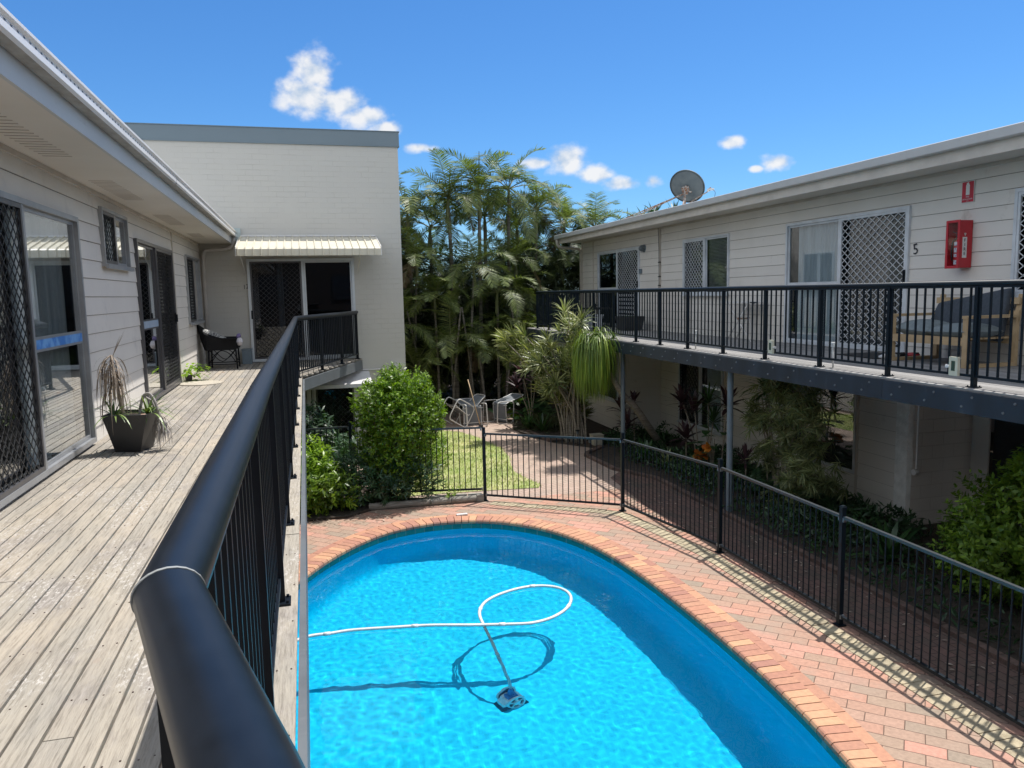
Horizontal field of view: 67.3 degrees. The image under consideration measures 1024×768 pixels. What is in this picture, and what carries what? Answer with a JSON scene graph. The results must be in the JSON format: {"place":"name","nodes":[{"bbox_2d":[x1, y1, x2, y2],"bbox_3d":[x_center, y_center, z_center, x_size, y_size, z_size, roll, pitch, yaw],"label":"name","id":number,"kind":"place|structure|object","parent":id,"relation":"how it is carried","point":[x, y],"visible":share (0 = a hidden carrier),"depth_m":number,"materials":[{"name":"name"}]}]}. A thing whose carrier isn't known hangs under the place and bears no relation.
{"place":"outdoors","nodes":[
{"label":"outdoors","id":0,"kind":"place"},
{"bbox_2d":[399,431,539,495],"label":"lawn","id":1,"kind":"structure","parent":0,"point":[493,470],"depth_m":15.77,"materials":[{"name":"plant"}]},
{"bbox_2d":[417,425,452,470],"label":"lawn shrub","id":2,"kind":"object","parent":1,"relation":"on","point":[443,445],"visible":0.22,"depth_m":16.02,"materials":[{"name":"green plant"}]},
{"bbox_2d":[338,408,620,511],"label":"garden path","id":3,"kind":"structure","parent":0,"point":[493,426],"depth_m":16.16,"materials":[{"name":"concrete"}]},
{"bbox_2d":[369,499,430,509],"bbox_3d":[-1.911,2.053,13.107,1.042,0.128,0.128,-3,7,-13],"label":"edging log","id":4,"kind":"object","parent":3,"relation":"on","point":[399,504],"visible":1,"depth_m":13.06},
{"bbox_2d":[403,292,443,349],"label":"palm tree","id":5,"kind":"object","parent":3,"relation":"on","point":[425,335],"visible":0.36,"depth_m":21.56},
{"bbox_2d":[405,336,460,417],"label":"palm tree","id":6,"kind":"object","parent":3,"relation":"on","point":[411,354],"visible":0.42,"depth_m":21.81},
{"bbox_2d":[403,273,469,414],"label":"palm tree","id":7,"kind":"object","parent":3,"relation":"on","point":[435,287],"visible":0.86,"depth_m":21.93,"materials":[{"name":"plant"}]},
{"bbox_2d":[407,289,491,417],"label":"palm tree","id":8,"kind":"object","parent":3,"relation":"on","point":[450,334],"visible":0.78,"depth_m":21.84,"materials":[{"name":"plant"}]},
{"bbox_2d":[452,307,461,418],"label":"dead palm","id":9,"kind":"object","parent":3,"relation":"on","point":[456,362],"visible":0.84,"depth_m":22.21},
{"bbox_2d":[443,394,484,426],"bbox_3d":[-1.346,0.750,21.223,1.220,0.838,0.611,-6,8,-35],"label":"sling chair","id":10,"kind":"object","parent":3,"relation":"on","point":[478,398],"visible":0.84,"depth_m":21.19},
{"bbox_2d":[451,495,476,503],"bbox_3d":[-0.835,2.001,13.357,0.433,0.128,0.128,-3,7,-11],"label":"edging log","id":11,"kind":"object","parent":3,"relation":"on","point":[463,499],"visible":1,"depth_m":13.31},
{"bbox_2d":[455,398,487,426],"bbox_3d":[-1.150,0.818,21.270,0.611,0.714,1.193,-4,7,-22],"label":"sling chair","id":12,"kind":"object","parent":3,"relation":"on","point":[468,409],"visible":0.8,"depth_m":21.11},
{"bbox_2d":[447,314,510,415],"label":"palm tree","id":13,"kind":"object","parent":3,"relation":"on","point":[477,364],"visible":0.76,"depth_m":22.37,"materials":[{"name":"plant"}]},
{"bbox_2d":[482,393,523,424],"bbox_3d":[-0.213,0.705,21.630,0.610,0.758,1.152,6,10,45],"label":"sling chair","id":14,"kind":"object","parent":3,"relation":"on","point":[499,410],"visible":0.94,"depth_m":21.50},
{"bbox_2d":[295,528,841,767],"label":"water","id":15,"kind":"structure","parent":0,"point":[613,666],"depth_m":7.58,"materials":[{"name":"liquid"}]},
{"bbox_2d":[297,584,572,641],"bbox_3d":[-1.015,3.230,8.369,4.253,0.974,1.449,-5,8,-28],"label":"pool hose","id":16,"kind":"object","parent":15,"relation":"on","point":[483,624],"visible":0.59,"depth_m":8.66,"materials":[{"name":"plastic"}]},
{"bbox_2d":[129,489,1023,767],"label":"paving","id":17,"kind":"structure","parent":0,"point":[902,726],"depth_m":7.98,"materials":[{"name":"brick"}]},
{"bbox_2d":[298,514,901,767],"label":"pool coping","id":18,"kind":"object","parent":17,"relation":"on","point":[847,739],"visible":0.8,"depth_m":8.21,"materials":[{"name":"brick"}]},
{"bbox_2d":[482,427,1023,727],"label":"pool fence","id":19,"kind":"object","parent":17,"relation":"on","point":[843,518],"visible":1,"depth_m":8.50,"materials":[{"name":"metal"}]},
{"bbox_2d":[386,427,482,492],"bbox_3d":[-1.352,1.322,13.337,1.670,1.122,0.044,-2,7,-3],"label":"pool fence","id":20,"kind":"object","parent":19,"relation":"attached to","point":[460,489],"visible":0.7,"depth_m":13.35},
{"bbox_2d":[409,302,1006,561],"bbox_3d":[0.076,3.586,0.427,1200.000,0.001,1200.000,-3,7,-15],"label":"ground","id":21,"kind":"structure","parent":0,"point":[847,463],"depth_m":17.25,"materials":[{"name":"brown soil"}]},
{"bbox_2d":[0,3,240,509],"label":"unit block","id":22,"kind":"structure","parent":21,"relation":"on","point":[111,221],"depth_m":7.00,"materials":[{"name":"beige paint"}]},
{"bbox_2d":[0,190,96,508],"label":"sliding door","id":23,"kind":"structure","parent":22,"relation":"in","point":[46,386],"depth_m":6.66,"materials":[{"name":"grey metal"}]},
{"bbox_2d":[97,206,134,271],"bbox_3d":[-4.951,-1.609,8.675,0.976,0.650,1.290,-3,7,-15],"label":"window","id":24,"kind":"structure","parent":22,"relation":"in","point":[113,229],"depth_m":8.73,"materials":[{"name":"grey metal"}]},
{"bbox_2d":[133,238,181,404],"bbox_3d":[-5.572,-0.924,11.154,0.975,2.150,2.760,-3,7,-15],"label":"sliding door","id":25,"kind":"structure","parent":22,"relation":"in","point":[154,270],"depth_m":11.11,"materials":[{"name":"brown metal"}]},
{"bbox_2d":[0,358,362,767],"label":"timber deck","id":26,"kind":"structure","parent":22,"relation":"attached to","point":[82,534],"depth_m":3.75,"materials":[{"name":"grey wood"}]},
{"bbox_2d":[85,335,190,451],"bbox_3d":[-3.454,0.058,7.114,1.006,1.155,0.614,-3,7,-15],"label":"potted plant","id":27,"kind":"object","parent":26,"relation":"on","point":[132,430],"visible":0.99,"depth_m":7.04,"materials":[{"name":"green plant"}]},
{"bbox_2d":[181,363,210,380],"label":"potted vine","id":28,"kind":"object","parent":26,"relation":"on","point":[187,376],"visible":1,"depth_m":13.10,"materials":[{"name":"plant"}]},
{"bbox_2d":[178,380,222,385],"bbox_3d":[-5.150,-0.016,12.726,0.686,0.010,0.686,-3,7,-15],"label":"round mat","id":29,"kind":"object","parent":26,"relation":"on","point":[200,383],"visible":0.99,"depth_m":12.67,"materials":[{"name":"fabric"}]},
{"bbox_2d":[197,325,240,369],"bbox_3d":[-5.867,-0.759,15.366,0.780,0.901,0.678,-3,7,-15],"label":"wicker armchair","id":30,"kind":"object","parent":26,"relation":"on","point":[211,343],"visible":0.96,"depth_m":15.10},
{"bbox_2d":[130,311,360,767],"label":"balustrade","id":31,"kind":"object","parent":26,"relation":"on","point":[208,598],"visible":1,"depth_m":1.18,"materials":[{"name":"metal"}]},
{"bbox_2d":[241,348,252,363],"bbox_3d":[-5.627,-0.591,16.351,0.210,0.317,0.250,-3,7,-15],"label":"storage box","id":32,"kind":"object","parent":26,"relation":"on","point":[247,357],"visible":1,"depth_m":16.24,"materials":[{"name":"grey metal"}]},
{"bbox_2d":[170,254,205,325],"bbox_3d":[-6.587,-1.792,14.819,0.976,1.290,1.890,-3,7,-15],"label":"window","id":33,"kind":"structure","parent":22,"relation":"in","point":[193,288],"depth_m":14.85,"materials":[{"name":"grey metal"}]},
{"bbox_2d":[124,122,405,456],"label":"end building","id":34,"kind":"structure","parent":21,"relation":"on","point":[313,214],"depth_m":16.52,"materials":[{"name":"paint"}]},
{"bbox_2d":[246,258,355,361],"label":"sliding door","id":35,"kind":"structure","parent":34,"relation":"in","point":[279,290],"depth_m":16.66,"materials":[{"name":"metal"}]},
{"bbox_2d":[306,387,358,454],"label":"screen door","id":36,"kind":"structure","parent":34,"relation":"in","point":[335,401],"depth_m":17.16,"materials":[{"name":"black metal"}]},
{"bbox_2d":[300,482,420,521],"bbox_3d":[-3.370,1.937,14.784,4.850,0.060,4.700,-3,7,-15],"label":"shrub bed","id":37,"kind":"object","parent":21,"relation":"on","point":[335,513],"visible":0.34,"depth_m":12.77,"materials":[{"name":"plant"}]},
{"bbox_2d":[300,433,363,517],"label":"vine shrub","id":38,"kind":"object","parent":37,"relation":"on","point":[323,494],"visible":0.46,"depth_m":12.68,"materials":[{"name":"green plant"}]},
{"bbox_2d":[301,421,403,482],"bbox_3d":[-2.962,1.331,14.357,2.282,1.286,0.100,-3,7,-15],"label":"pool fence","id":39,"kind":"object","parent":37,"relation":"on","point":[349,427],"visible":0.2,"depth_m":14.24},
{"bbox_2d":[301,392,430,479],"bbox_3d":[-3.374,1.142,15.083,3.594,2.003,2.409,-3,7,-15],"label":"garden shrub","id":40,"kind":"object","parent":37,"relation":"on","point":[319,421],"visible":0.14,"depth_m":14.78,"materials":[{"name":"green plant"}]},
{"bbox_2d":[320,438,447,510],"bbox_3d":[-2.209,1.590,13.344,2.199,1.332,1.296,-3,7,-15],"label":"dark shrub","id":41,"kind":"object","parent":37,"relation":"on","point":[391,485],"visible":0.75,"depth_m":13.05,"materials":[{"name":"green plant"}]},
{"bbox_2d":[346,361,447,500],"bbox_3d":[-1.967,0.838,13.418,1.764,2.516,1.517,-3,7,-15],"label":"round shrub","id":42,"kind":"object","parent":37,"relation":"on","point":[397,395],"visible":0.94,"depth_m":13.07,"materials":[{"name":"green plant"}]},
{"bbox_2d":[428,492,483,500],"bbox_3d":[-0.980,1.990,13.401,0.968,0.110,0.182,-2,7,-8],"label":"stone edging","id":43,"kind":"object","parent":37,"relation":"on","point":[480,496],"visible":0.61,"depth_m":13.39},
{"bbox_2d":[399,175,453,368],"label":"palm tree","id":44,"kind":"object","parent":21,"relation":"on","point":[405,200],"visible":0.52,"depth_m":22.23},
{"bbox_2d":[401,226,452,359],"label":"palm tree","id":45,"kind":"object","parent":21,"relation":"on","point":[413,262],"visible":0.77,"depth_m":21.93,"materials":[{"name":"plant"}]},
{"bbox_2d":[400,188,475,405],"bbox_3d":[-2.481,-2.637,24.108,3.082,7.040,3.027,-3,7,-15],"label":"palm tree","id":46,"kind":"object","parent":21,"relation":"on","point":[431,236],"visible":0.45,"depth_m":23.85,"materials":[{"name":"plant"}]},
{"bbox_2d":[400,147,494,412],"bbox_3d":[-1.856,-2.894,22.793,2.665,7.836,2.631,0,7,8],"label":"palm tree","id":47,"kind":"object","parent":21,"relation":"on","point":[449,186],"visible":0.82,"depth_m":22.46,"materials":[{"name":"plant"}]},
{"bbox_2d":[429,233,516,397],"bbox_3d":[-1.077,-1.678,22.623,2.616,5.428,2.704,-3,7,-15],"label":"palm tree","id":48,"kind":"object","parent":21,"relation":"on","point":[466,256],"visible":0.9,"depth_m":22.21,"materials":[{"name":"plant"}]},
{"bbox_2d":[432,148,531,410],"bbox_3d":[-0.780,-3.035,23.310,2.981,7.947,2.958,-3,7,-15],"label":"palm tree","id":49,"kind":"object","parent":21,"relation":"on","point":[478,180],"visible":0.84,"depth_m":22.71,"materials":[{"name":"plant"}]},
{"bbox_2d":[435,158,537,402],"bbox_3d":[-0.862,-3.201,25.102,3.344,7.857,3.188,-3,7,-15],"label":"palm tree","id":50,"kind":"object","parent":21,"relation":"on","point":[484,216],"visible":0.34,"depth_m":24.22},
{"bbox_2d":[456,244,537,398],"bbox_3d":[-0.379,-1.611,22.947,2.599,5.188,2.772,-3,7,-15],"label":"palm tree","id":51,"kind":"object","parent":21,"relation":"on","point":[503,282],"visible":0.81,"depth_m":22.74,"materials":[{"name":"plant"}]},
{"bbox_2d":[401,211,606,412],"bbox_3d":[0.346,-2.271,26.945,12.466,8.134,8.298,-3,7,-15],"label":"palm thicket","id":52,"kind":"object","parent":21,"relation":"on","point":[572,278],"visible":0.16,"depth_m":24.60,"materials":[{"name":"green plant"}]},
{"bbox_2d":[473,305,536,410],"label":"palm tree","id":53,"kind":"object","parent":21,"relation":"on","point":[507,320],"visible":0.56,"depth_m":22.93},
{"bbox_2d":[458,145,561,402],"bbox_3d":[-0.036,-3.237,24.014,3.337,8.150,3.169,-3,7,-15],"label":"palm tree","id":54,"kind":"object","parent":21,"relation":"on","point":[491,211],"visible":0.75,"depth_m":23.24,"materials":[{"name":"plant"}]},
{"bbox_2d":[483,234,546,406],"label":"palm tree","id":55,"kind":"object","parent":21,"relation":"on","point":[515,250],"visible":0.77,"depth_m":23.54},
{"bbox_2d":[476,189,554,297],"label":"palm tree","id":56,"kind":"object","parent":21,"relation":"on","point":[517,235],"visible":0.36,"depth_m":25.36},
{"bbox_2d":[488,316,555,405],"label":"palm tree","id":57,"kind":"object","parent":21,"relation":"on","point":[512,367],"visible":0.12,"depth_m":23.64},
{"bbox_2d":[492,260,552,400],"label":"palm tree","id":58,"kind":"object","parent":21,"relation":"on","point":[525,295],"visible":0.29,"depth_m":24.49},
{"bbox_2d":[493,216,570,317],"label":"palm tree","id":59,"kind":"object","parent":21,"relation":"on","point":[541,256],"visible":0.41,"depth_m":25.53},
{"bbox_2d":[503,181,572,398],"bbox_3d":[0.850,-3.041,25.595,2.476,7.351,2.697,-3,7,-15],"label":"palm tree","id":60,"kind":"object","parent":21,"relation":"on","point":[533,199],"visible":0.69,"depth_m":25.04,"materials":[{"name":"plant"}]},
{"bbox_2d":[537,230,579,304],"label":"palm tree","id":61,"kind":"object","parent":21,"relation":"on","point":[553,273],"visible":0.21,"depth_m":25.74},
{"bbox_2d":[528,189,600,270],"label":"palm tree","id":62,"kind":"object","parent":21,"relation":"on","point":[572,217],"visible":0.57,"depth_m":26.17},
{"bbox_2d":[554,190,633,271],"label":"palm tree","id":63,"kind":"object","parent":21,"relation":"on","point":[588,222],"visible":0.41,"depth_m":26.81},
{"bbox_2d":[300,412,1022,698],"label":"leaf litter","id":64,"kind":"object","parent":21,"relation":"on","point":[654,498],"visible":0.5,"depth_m":12.16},
{"bbox_2d":[489,501,1023,763],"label":"soldier course","id":65,"kind":"object","parent":21,"relation":"on","point":[997,736],"visible":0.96,"depth_m":7.83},
{"bbox_2d":[513,403,1023,663],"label":"garden bed","id":66,"kind":"object","parent":21,"relation":"on","point":[592,426],"visible":0.38,"depth_m":9.97,"materials":[{"name":"plant"}]},
{"bbox_2d":[484,394,560,423],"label":"canna plant","id":67,"kind":"object","parent":66,"relation":"on","point":[540,406],"visible":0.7,"depth_m":21.61,"materials":[{"name":"green plant"}]},
{"bbox_2d":[505,361,539,419],"bbox_3d":[0.383,0.186,20.574,1.355,2.014,0.972,-3,7,-15],"label":"cordyline","id":68,"kind":"object","parent":66,"relation":"on","point":[515,381],"visible":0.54,"depth_m":20.48,"materials":[{"name":"purple plant"}]},
{"bbox_2d":[512,410,555,433],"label":"agave","id":69,"kind":"object","parent":66,"relation":"on","point":[540,426],"visible":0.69,"depth_m":19.91,"materials":[{"name":"green plant"}]},
{"bbox_2d":[515,409,563,433],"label":"grass clump","id":70,"kind":"object","parent":66,"relation":"on","point":[557,424],"visible":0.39,"depth_m":20.25,"materials":[{"name":"green plant"}]},
{"bbox_2d":[492,295,596,443],"bbox_3d":[1.055,-0.292,18.106,2.757,3.567,3.266,-3,7,-15],"label":"dracaena clump","id":71,"kind":"object","parent":66,"relation":"on","point":[564,393],"visible":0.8,"depth_m":18.27,"materials":[{"name":"green plant"}]},
{"bbox_2d":[559,326,662,446],"bbox_3d":[2.379,0.226,16.403,3.063,3.002,1.245,-5,8,-26],"label":"weeping plant","id":72,"kind":"object","parent":66,"relation":"on","point":[593,357],"visible":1,"depth_m":15.80,"materials":[{"name":"green plant"}]},
{"bbox_2d":[605,394,640,430],"bbox_3d":[2.546,0.847,17.399,0.868,1.360,0.951,-3,7,-15],"label":"cordyline","id":73,"kind":"object","parent":66,"relation":"on","point":[627,418],"visible":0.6,"depth_m":17.32,"materials":[{"name":"purple plant"}]},
{"bbox_2d":[624,437,659,460],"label":"agave","id":74,"kind":"object","parent":66,"relation":"on","point":[643,448],"visible":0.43,"depth_m":16.15,"materials":[{"name":"green plant"}]},
{"bbox_2d":[664,382,706,449],"bbox_3d":[3.569,0.837,15.737,0.828,1.735,1.282,-3,7,-15],"label":"cordyline","id":75,"kind":"object","parent":66,"relation":"on","point":[681,396],"visible":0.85,"depth_m":15.61,"materials":[{"name":"purple plant"}]},
{"bbox_2d":[669,419,701,454],"bbox_3d":[3.517,1.212,15.569,0.690,1.027,0.793,0,7,12],"label":"cordyline","id":76,"kind":"object","parent":66,"relation":"on","point":[685,432],"visible":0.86,"depth_m":15.48,"materials":[{"name":"purple plant"}]},
{"bbox_2d":[692,382,725,461],"bbox_3d":[3.793,0.869,14.782,0.864,1.882,0.892,-3,7,-15],"label":"dracaena","id":77,"kind":"object","parent":66,"relation":"on","point":[714,413],"visible":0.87,"depth_m":14.74,"materials":[{"name":"green plant"}]},
{"bbox_2d":[686,425,737,476],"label":"flowering plant","id":78,"kind":"object","parent":66,"relation":"on","point":[706,447],"visible":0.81,"depth_m":14.56,"materials":[{"name":"orange plant"}]},
{"bbox_2d":[709,385,748,458],"bbox_3d":[3.943,0.910,14.271,0.799,1.915,0.771,2,8,27],"label":"cordyline","id":79,"kind":"object","parent":66,"relation":"on","point":[724,393],"visible":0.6,"depth_m":14.23,"materials":[{"name":"purple plant"}]},
{"bbox_2d":[733,442,758,490],"bbox_3d":[4.089,1.477,13.499,0.553,0.966,0.586,2,7,22],"label":"cordyline","id":80,"kind":"object","parent":66,"relation":"on","point":[746,453],"visible":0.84,"depth_m":13.49,"materials":[{"name":"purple plant"}]},
{"bbox_2d":[739,378,854,515],"bbox_3d":[4.478,0.935,12.357,1.306,2.422,2.342,-3,7,-15],"label":"variegated shrub","id":81,"kind":"object","parent":66,"relation":"on","point":[804,470],"visible":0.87,"depth_m":11.96,"materials":[{"name":"green plant"}]},
{"bbox_2d":[734,467,861,526],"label":"fern","id":82,"kind":"object","parent":66,"relation":"on","point":[827,500],"visible":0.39,"depth_m":11.91,"materials":[{"name":"green plant"}]},
{"bbox_2d":[601,420,1023,653],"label":"ground cover","id":83,"kind":"object","parent":66,"relation":"on","point":[904,520],"visible":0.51,"depth_m":11.46,"materials":[{"name":"green plant"}]},
{"bbox_2d":[845,517,923,571],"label":"agave","id":84,"kind":"object","parent":66,"relation":"on","point":[889,544],"visible":0.72,"depth_m":9.97,"materials":[{"name":"green plant"}]},
{"bbox_2d":[926,444,1023,608],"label":"hedge shrub","id":85,"kind":"object","parent":66,"relation":"on","point":[994,534],"visible":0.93,"depth_m":8.44,"materials":[{"name":"green plant"}]},
{"bbox_2d":[526,325,1023,662],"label":"raised walkway","id":86,"kind":"structure","parent":21,"relation":"on","point":[998,400],"depth_m":9.84,"materials":[{"name":"grey metal"}]},
{"bbox_2d":[615,316,643,330],"bbox_3d":[3.025,-1.563,19.765,0.578,0.357,0.651,-3,7,-15],"label":"plant tub","id":87,"kind":"object","parent":86,"relation":"on","point":[628,323],"visible":0.53,"depth_m":19.52,"materials":[{"name":"plastic"}]},
{"bbox_2d":[720,301,763,341],"bbox_3d":[4.532,-1.236,15.103,0.377,0.764,1.220,-3,7,-15],"label":"folding stand","id":88,"kind":"object","parent":86,"relation":"on","point":[737,318],"visible":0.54,"depth_m":15.05,"materials":[{"name":"white metal"}]},
{"bbox_2d":[536,279,1023,387],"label":"balustrade","id":89,"kind":"object","parent":86,"relation":"on","point":[978,286],"visible":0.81,"depth_m":9.83,"materials":[{"name":"metal"}]},
{"bbox_2d":[945,356,959,375],"bbox_3d":[4.468,-0.182,7.798,0.040,0.190,0.155,-3,7,-15],"label":"rail box","id":90,"kind":"object","parent":89,"relation":"attached to","point":[953,366],"visible":1,"depth_m":7.76,"materials":[{"name":"beige plastic"}]},
{"bbox_2d":[892,294,1022,368],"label":"garden sofa","id":91,"kind":"object","parent":86,"relation":"on","point":[1017,312],"visible":0.48,"depth_m":9.46,"materials":[{"name":"brown wood"}]},
{"bbox_2d":[896,319,948,335],"bbox_3d":[5.518,-0.741,10.236,0.564,0.239,0.620,-3,7,-15],"label":"seat cushion","id":92,"kind":"object","parent":91,"relation":"on","point":[919,326],"visible":0.37,"depth_m":10.09,"materials":[{"name":"grey fabric"}]},
{"bbox_2d":[925,323,1003,337],"bbox_3d":[5.662,-0.662,9.628,0.584,0.212,0.644,-3,7,-11],"label":"seat cushion","id":93,"kind":"object","parent":91,"relation":"on","point":[984,330],"visible":0.38,"depth_m":9.41,"materials":[{"name":"grey fabric"}]},
{"bbox_2d":[931,288,1011,341],"bbox_3d":[5.959,-0.915,10.061,0.208,0.660,1.172,-3,7,-15],"label":"back cushion","id":94,"kind":"object","parent":91,"relation":"on","point":[985,305],"visible":0.47,"depth_m":9.75,"materials":[{"name":"grey fabric"}]},
{"bbox_2d":[526,430,1023,674],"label":"bed edging","id":95,"kind":"object","parent":21,"relation":"on","point":[1003,658],"visible":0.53,"depth_m":9.38,"materials":[{"name":"concrete"}]},
{"bbox_2d":[532,121,1023,530],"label":"long unit block","id":96,"kind":"structure","parent":21,"relation":"on","point":[883,219],"depth_m":12.77,"materials":[{"name":"white wood"}]},
{"bbox_2d":[584,352,618,402],"bbox_3d":[2.746,-0.355,20.894,0.945,1.350,2.850,-3,7,-15],"label":"window","id":97,"kind":"structure","parent":96,"relation":"in","point":[613,391],"depth_m":20.12,"materials":[{"name":"glass"}]},
{"bbox_2d":[597,246,639,325],"bbox_3d":[3.396,-2.726,21.823,0.975,2.150,2.970,-3,7,-15],"label":"sliding door","id":98,"kind":"structure","parent":96,"relation":"in","point":[616,269],"depth_m":21.62,"materials":[{"name":"white metal"}]},
{"bbox_2d":[623,170,714,218],"bbox_3d":[3.653,-4.923,20.762,1.138,1.226,5.381,-4,7,-24],"label":"satellite dish","id":99,"kind":"object","parent":96,"relation":"on","point":[687,186],"visible":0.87,"depth_m":19.44,"materials":[{"name":"grey metal"}]},
{"bbox_2d":[677,363,723,435],"bbox_3d":[4.680,0.164,17.543,0.976,1.670,2.040,-3,7,-15],"label":"window","id":100,"kind":"structure","parent":96,"relation":"in","point":[696,377],"depth_m":17.71,"materials":[{"name":"glass"}]},
{"bbox_2d":[682,233,729,295],"bbox_3d":[4.665,-2.607,17.047,0.976,1.290,2.040,-3,7,-15],"label":"window","id":101,"kind":"structure","parent":96,"relation":"in","point":[705,260],"depth_m":17.13,"materials":[{"name":"white metal"}]},
{"bbox_2d":[781,382,856,473],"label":"window","id":102,"kind":"structure","parent":96,"relation":"in","point":[843,432],"depth_m":14.26,"materials":[{"name":"glass"}]},
{"bbox_2d":[783,205,911,351],"bbox_3d":[5.835,-1.704,12.808,0.975,2.150,2.980,-3,7,-15],"label":"sliding door","id":103,"kind":"structure","parent":96,"relation":"in","point":[871,246],"depth_m":13.19,"materials":[{"name":"white metal"}]},
{"bbox_2d":[944,219,972,268],"bbox_3d":[5.950,-1.859,10.239,0.221,0.632,0.228,-3,7,-15],"label":"extinguisher cabinet","id":104,"kind":"object","parent":96,"relation":"attached to","point":[963,229],"visible":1,"depth_m":10.16,"materials":[{"name":"red plastic"}]},
{"bbox_2d":[961,180,974,203],"bbox_3d":[6.038,-2.544,10.183,0.008,0.280,0.200,-3,7,-15],"label":"fire sign","id":105,"kind":"object","parent":96,"relation":"attached to","point":[968,188],"visible":1,"depth_m":10.18,"materials":[{"name":"red plastic"}]},
{"bbox_2d":[991,419,1023,526],"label":"recess door","id":106,"kind":"structure","parent":96,"relation":"in","point":[1008,436],"depth_m":11.20,"materials":[{"name":"black"}]},
{"bbox_2d":[1010,187,1023,296],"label":"window","id":107,"kind":"structure","parent":96,"relation":"in","point":[1017,256],"depth_m":9.51,"materials":[{"name":"white metal"}]},
{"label":"pool basin","id":108,"kind":"structure","parent":21,"relation":"in","visible":0},
{"bbox_2d":[298,523,846,767],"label":"waterline tiles","id":109,"kind":"object","parent":108,"relation":"attached to","point":[658,593],"visible":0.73,"depth_m":10.66,"materials":[{"name":"tile"}]},
{"bbox_2d":[611,472,1023,731],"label":"side path","id":110,"kind":"structure","parent":0,"point":[1001,687],"depth_m":8.59,"materials":[{"name":"brick"}]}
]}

